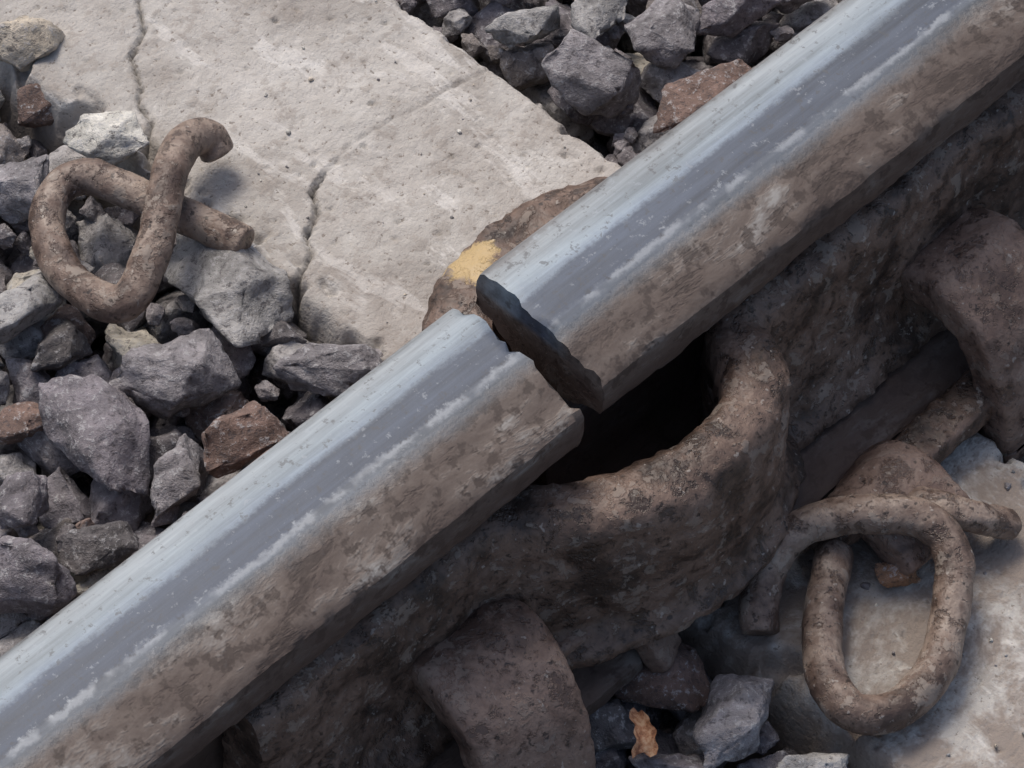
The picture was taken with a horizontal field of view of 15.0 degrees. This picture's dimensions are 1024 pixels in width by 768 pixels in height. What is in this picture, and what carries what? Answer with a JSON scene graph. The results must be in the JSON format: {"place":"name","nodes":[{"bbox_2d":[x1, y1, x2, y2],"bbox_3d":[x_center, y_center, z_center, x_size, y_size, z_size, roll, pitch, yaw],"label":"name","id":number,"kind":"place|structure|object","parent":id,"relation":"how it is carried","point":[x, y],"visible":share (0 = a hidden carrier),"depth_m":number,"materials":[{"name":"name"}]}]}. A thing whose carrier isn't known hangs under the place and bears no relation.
{"place":"outdoors","nodes":[
{"label":"outdoors","id":0,"kind":"place"},
{"bbox_2d":[36,10,770,484],"bbox_3d":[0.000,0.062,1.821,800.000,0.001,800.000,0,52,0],"label":"ground","id":1,"kind":"structure","parent":0,"point":[98,342],"depth_m":1.88,"materials":[{"name":"grey gravel"}]},
{"bbox_2d":[0,0,1023,767],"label":"ballast","id":2,"kind":"structure","parent":1,"relation":"on","point":[166,410],"depth_m":1.76,"materials":[{"name":"stone"}]},
{"bbox_2d":[0,0,1023,767],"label":"concrete sleeper","id":3,"kind":"object","parent":2,"relation":"on","point":[378,200],"visible":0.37,"depth_m":1.82,"materials":[{"name":"grey concrete"}]},
{"bbox_2d":[28,117,254,323],"bbox_3d":[-0.167,-0.074,1.774,0.104,0.044,0.098,-15,53,-11],"label":"rail clip","id":4,"kind":"object","parent":3,"relation":"on","point":[162,206],"visible":1,"depth_m":1.77,"materials":[{"name":"brown metal"}]},
{"bbox_2d":[0,308,642,767],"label":"rail","id":5,"kind":"object","parent":3,"relation":"on","point":[192,636],"visible":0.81,"depth_m":1.50,"materials":[{"name":"metal"}]},
{"bbox_2d":[411,598,595,767],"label":"rail clamp","id":6,"kind":"object","parent":5,"relation":"attached to","point":[495,684],"visible":0.9,"depth_m":1.57,"materials":[{"name":"brown metal"}]},
{"bbox_2d":[476,0,1023,510],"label":"rail","id":7,"kind":"object","parent":3,"relation":"on","point":[606,304],"visible":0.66,"depth_m":1.62,"materials":[{"name":"metal"}]},
{"bbox_2d":[422,177,606,351],"bbox_3d":[0.045,-0.045,1.693,0.095,0.095,0.543,38,61,26],"label":"joggled fishplate","id":8,"kind":"object","parent":7,"relation":"attached to","point":[456,282],"visible":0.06,"depth_m":1.65,"materials":[{"name":"brown metal"}]},
{"bbox_2d":[222,79,1023,767],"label":"joggled fishplate","id":9,"kind":"object","parent":7,"relation":"attached to","point":[806,347],"visible":0.79,"depth_m":1.60,"materials":[{"name":"brown metal"}]},
{"bbox_2d":[901,208,1023,463],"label":"rail clamp","id":10,"kind":"object","parent":7,"relation":"attached to","point":[962,278],"visible":0.78,"depth_m":1.69,"materials":[{"name":"brown metal"}]},
{"bbox_2d":[825,440,969,575],"bbox_3d":[0.167,0.053,1.680,0.058,0.032,0.048,35,60,24],"label":"clip shoulder","id":11,"kind":"object","parent":3,"relation":"on","point":[892,466],"visible":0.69,"depth_m":1.67},
{"bbox_2d":[738,493,975,735],"bbox_3d":[0.147,0.097,1.637,0.101,0.042,0.106,0,52,0],"label":"rail clip","id":12,"kind":"object","parent":11,"relation":"in","point":[914,694],"visible":0.99,"depth_m":1.64,"materials":[{"name":"brown metal"}]},
{"bbox_2d":[908,486,1021,539],"bbox_3d":[0.190,0.056,1.675,0.060,0.028,0.021,6,52,5],"label":"locking pin","id":13,"kind":"object","parent":11,"relation":"in","point":[996,521],"visible":0.76,"depth_m":1.67,"materials":[{"name":"brown metal"}]},
{"bbox_2d":[557,632,680,672],"bbox_3d":[0.037,0.107,1.628,0.072,0.038,0.028,-13,53,-10],"label":"stone","id":14,"kind":"object","parent":2,"relation":"on","point":[658,656],"visible":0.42,"depth_m":1.63,"materials":[{"name":"grey stone"}]},
{"bbox_2d":[629,708,657,757],"bbox_3d":[0.054,0.144,1.607,0.011,0.008,0.023,-6,69,-4],"label":"dry leaf","id":15,"kind":"object","parent":2,"relation":"on","point":[645,730],"visible":1,"depth_m":1.60,"materials":[{"name":"brown plant"}]},
{"bbox_2d":[808,368,991,550],"bbox_3d":[0.247,-0.026,1.743,0.024,0.017,0.335,38,61,26],"label":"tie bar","id":16,"kind":"object","parent":2,"relation":"on","point":[947,422],"visible":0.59,"depth_m":1.70,"materials":[{"name":"brown metal"}]}
]}

